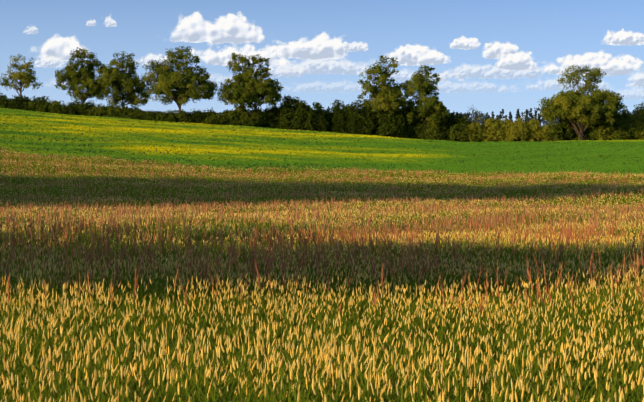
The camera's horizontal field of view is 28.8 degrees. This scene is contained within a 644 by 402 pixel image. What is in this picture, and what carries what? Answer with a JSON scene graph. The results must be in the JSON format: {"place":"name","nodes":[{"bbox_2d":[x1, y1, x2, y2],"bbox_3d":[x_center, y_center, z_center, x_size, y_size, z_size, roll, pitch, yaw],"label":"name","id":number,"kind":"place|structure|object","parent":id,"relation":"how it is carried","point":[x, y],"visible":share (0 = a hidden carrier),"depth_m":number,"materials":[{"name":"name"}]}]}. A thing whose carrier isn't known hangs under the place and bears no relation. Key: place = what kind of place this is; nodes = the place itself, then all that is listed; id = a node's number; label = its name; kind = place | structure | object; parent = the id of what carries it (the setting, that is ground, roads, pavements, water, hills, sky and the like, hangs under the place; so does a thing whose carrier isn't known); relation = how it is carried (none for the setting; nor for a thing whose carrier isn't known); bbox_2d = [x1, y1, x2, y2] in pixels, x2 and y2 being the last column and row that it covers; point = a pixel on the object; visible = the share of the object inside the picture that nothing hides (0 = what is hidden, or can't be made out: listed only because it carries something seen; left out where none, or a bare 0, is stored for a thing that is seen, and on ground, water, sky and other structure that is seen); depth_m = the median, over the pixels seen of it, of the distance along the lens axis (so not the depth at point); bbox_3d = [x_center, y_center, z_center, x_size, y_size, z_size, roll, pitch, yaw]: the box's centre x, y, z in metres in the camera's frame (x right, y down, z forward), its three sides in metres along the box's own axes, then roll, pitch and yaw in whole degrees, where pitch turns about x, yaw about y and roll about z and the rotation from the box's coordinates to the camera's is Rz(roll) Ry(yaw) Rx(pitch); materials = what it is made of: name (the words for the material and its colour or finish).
{"place":"outdoors","nodes":[
{"label":"outdoors","id":0,"kind":"place"},
{"bbox_2d":[24,26,37,33],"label":"cloud","id":1,"kind":"structure","parent":0,"point":[32,30],"depth_m":5793.89,"materials":[{"name":"white"}]},
{"bbox_2d":[35,56,63,66],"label":"cloud","id":2,"kind":"structure","parent":0,"point":[52,61],"depth_m":5829.31,"materials":[{"name":"white"}]},
{"bbox_2d":[32,35,88,67],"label":"cloud","id":3,"kind":"structure","parent":0,"point":[60,48],"depth_m":5832.83,"materials":[{"name":"white"}]},
{"bbox_2d":[86,20,95,25],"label":"cloud","id":4,"kind":"structure","parent":0,"point":[91,23],"depth_m":5843.44,"materials":[{"name":"white"}]},
{"bbox_2d":[105,16,116,26],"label":"cloud","id":5,"kind":"structure","parent":0,"point":[109,22],"depth_m":5858.26,"materials":[{"name":"white"}]},
{"bbox_2d":[138,54,168,64],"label":"cloud","id":6,"kind":"structure","parent":0,"point":[147,59],"depth_m":5911.32,"materials":[{"name":"white"}]},
{"bbox_2d":[152,11,263,55],"bbox_3d":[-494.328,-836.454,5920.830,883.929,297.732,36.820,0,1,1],"label":"cloud","id":7,"kind":"structure","parent":0,"point":[194,27],"depth_m":5925.39,"materials":[{"name":"white"}]},
{"bbox_2d":[190,28,292,74],"bbox_3d":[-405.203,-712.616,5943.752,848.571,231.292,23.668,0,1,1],"label":"cloud","id":8,"kind":"structure","parent":0,"point":[211,57],"depth_m":5946.05,"materials":[{"name":"white"}]},
{"bbox_2d":[219,62,311,83],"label":"cloud","id":9,"kind":"structure","parent":0,"point":[287,71],"depth_m":5963.96,"materials":[{"name":"white"}]},
{"bbox_2d":[243,32,346,69],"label":"cloud","id":10,"kind":"structure","parent":0,"point":[323,45],"depth_m":5956.34,"materials":[{"name":"white"}]},
{"bbox_2d":[0,109,643,399],"bbox_3d":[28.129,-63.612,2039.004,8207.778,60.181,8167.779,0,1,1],"label":"ground","id":11,"kind":"structure","parent":0,"point":[252,153],"depth_m":180.71,"materials":[{"name":"green plant"}]},
{"bbox_2d":[0,53,42,96],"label":"tree","id":12,"kind":"object","parent":11,"relation":"on","point":[24,77],"visible":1,"depth_m":303.52,"materials":[{"name":"green plant"}]},
{"bbox_2d":[54,47,107,103],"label":"tree","id":13,"kind":"object","parent":11,"relation":"on","point":[83,76],"visible":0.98,"depth_m":300.74,"materials":[{"name":"green plant"}]},
{"bbox_2d":[95,51,151,107],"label":"tree","id":14,"kind":"object","parent":11,"relation":"on","point":[121,82],"visible":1,"depth_m":299.90,"materials":[{"name":"green plant"}]},
{"bbox_2d":[141,46,217,121],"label":"tree","id":15,"kind":"object","parent":11,"relation":"on","point":[166,82],"visible":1,"depth_m":296.85,"materials":[{"name":"green plant"}]},
{"bbox_2d":[217,53,263,125],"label":"tree","id":16,"kind":"object","parent":11,"relation":"on","point":[232,91],"visible":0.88,"depth_m":297.52,"materials":[{"name":"green plant"}]},
{"bbox_2d":[235,54,283,126],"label":"tree","id":17,"kind":"object","parent":11,"relation":"on","point":[271,95],"visible":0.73,"depth_m":297.96,"materials":[{"name":"green plant"}]},
{"bbox_2d":[0,147,643,401],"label":"meadow seed heads and sorrel","id":18,"kind":"object","parent":11,"relation":"on","point":[589,228],"visible":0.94,"depth_m":17.16,"materials":[{"name":"yellow plant"}]},
{"bbox_2d":[0,151,643,401],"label":"meadow grass","id":19,"kind":"structure","parent":11,"relation":"on","point":[229,394],"depth_m":14.34,"materials":[{"name":"green plant"}]},
{"bbox_2d":[0,108,643,175],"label":"field grass","id":20,"kind":"structure","parent":11,"relation":"on","point":[411,156],"depth_m":199.54,"materials":[{"name":"green plant"}]},
{"bbox_2d":[0,93,643,141],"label":"hedge row","id":21,"kind":"object","parent":11,"relation":"on","point":[358,119],"visible":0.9,"depth_m":299.38,"materials":[{"name":"green plant"}]},
{"bbox_2d":[21,102,637,141],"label":"hedge foliage","id":22,"kind":"object","parent":11,"relation":"on","point":[413,137],"visible":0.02,"depth_m":301.73,"materials":[{"name":"green plant"}]},
{"bbox_2d":[357,55,409,120],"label":"tree","id":23,"kind":"object","parent":11,"relation":"on","point":[382,91],"visible":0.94,"depth_m":297.26,"materials":[{"name":"green plant"}]},
{"bbox_2d":[401,65,450,138],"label":"tree","id":24,"kind":"object","parent":11,"relation":"on","point":[427,106],"visible":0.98,"depth_m":297.87,"materials":[{"name":"green plant"}]},
{"bbox_2d":[467,107,484,123],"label":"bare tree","id":25,"kind":"object","parent":11,"relation":"on","point":[475,117],"visible":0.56,"depth_m":300.77,"materials":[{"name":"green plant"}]},
{"bbox_2d":[320,106,640,126],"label":"distant forest","id":26,"kind":"object","parent":11,"relation":"on","point":[484,116],"visible":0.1,"depth_m":894.60,"materials":[{"name":"green plant"}]},
{"bbox_2d":[537,64,627,139],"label":"tree","id":27,"kind":"object","parent":11,"relation":"on","point":[593,107],"visible":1,"depth_m":294.67,"materials":[{"name":"green plant"}]},
{"bbox_2d":[0,0,643,125],"label":"sky","id":28,"kind":"structure","parent":0,"point":[551,30],"materials":[{"name":"blue"}]},
{"bbox_2d":[279,59,412,74],"bbox_3d":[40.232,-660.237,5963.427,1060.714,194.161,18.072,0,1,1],"label":"cloud","id":29,"kind":"structure","parent":0,"point":[323,66],"depth_m":5966.10,"materials":[{"name":"white"}]},
{"bbox_2d":[343,42,367,51],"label":"cloud","id":30,"kind":"structure","parent":0,"point":[355,47],"depth_m":5953.08,"materials":[{"name":"white"}]},
{"bbox_2d":[361,62,461,86],"bbox_3d":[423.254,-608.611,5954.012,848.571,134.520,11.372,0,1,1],"label":"cloud","id":31,"kind":"structure","parent":0,"point":[404,75],"depth_m":5955.91,"materials":[{"name":"white"}]},
{"bbox_2d":[383,44,462,72],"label":"cloud","id":32,"kind":"structure","parent":0,"point":[411,55],"depth_m":5943.43,"materials":[{"name":"white"}]},
{"bbox_2d":[450,36,480,49],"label":"cloud","id":33,"kind":"structure","parent":0,"point":[464,42],"depth_m":5915.49,"materials":[{"name":"white"}]},
{"bbox_2d":[435,71,499,86],"bbox_3d":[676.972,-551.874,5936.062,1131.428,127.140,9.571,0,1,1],"label":"cloud","id":34,"kind":"structure","parent":0,"point":[465,82],"depth_m":5935.85,"materials":[{"name":"white"}]},
{"bbox_2d":[440,59,565,85],"bbox_3d":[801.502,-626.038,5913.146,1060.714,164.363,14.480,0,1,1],"label":"cloud","id":35,"kind":"structure","parent":0,"point":[469,71],"depth_m":5915.39,"materials":[{"name":"white"}]},
{"bbox_2d":[482,42,525,61],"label":"cloud","id":36,"kind":"structure","parent":0,"point":[491,51],"depth_m":5897.83,"materials":[{"name":"white"}]},
{"bbox_2d":[496,51,563,76],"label":"cloud","id":37,"kind":"structure","parent":0,"point":[519,61],"depth_m":5892.24,"materials":[{"name":"white"}]},
{"bbox_2d":[531,72,605,90],"bbox_3d":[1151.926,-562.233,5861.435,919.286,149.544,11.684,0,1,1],"label":"cloud","id":38,"kind":"structure","parent":0,"point":[551,84],"depth_m":5863.86,"materials":[{"name":"white"}]},
{"bbox_2d":[543,51,642,84],"bbox_3d":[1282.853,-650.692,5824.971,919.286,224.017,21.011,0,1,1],"label":"cloud","id":39,"kind":"structure","parent":0,"point":[607,63],"depth_m":5826.40,"materials":[{"name":"white"}]},
{"bbox_2d":[600,78,643,94],"bbox_3d":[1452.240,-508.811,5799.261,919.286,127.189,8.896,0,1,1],"label":"cloud","id":40,"kind":"structure","parent":0,"point":[629,89],"depth_m":5799.61,"materials":[{"name":"white"}]},
{"bbox_2d":[602,29,643,45],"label":"cloud","id":41,"kind":"structure","parent":0,"point":[629,38],"depth_m":5785.83,"materials":[{"name":"white"}]},
{"bbox_2d":[627,73,643,86],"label":"cloud","id":42,"kind":"structure","parent":0,"point":[637,79],"depth_m":5776.37,"materials":[{"name":"white"}]}
]}

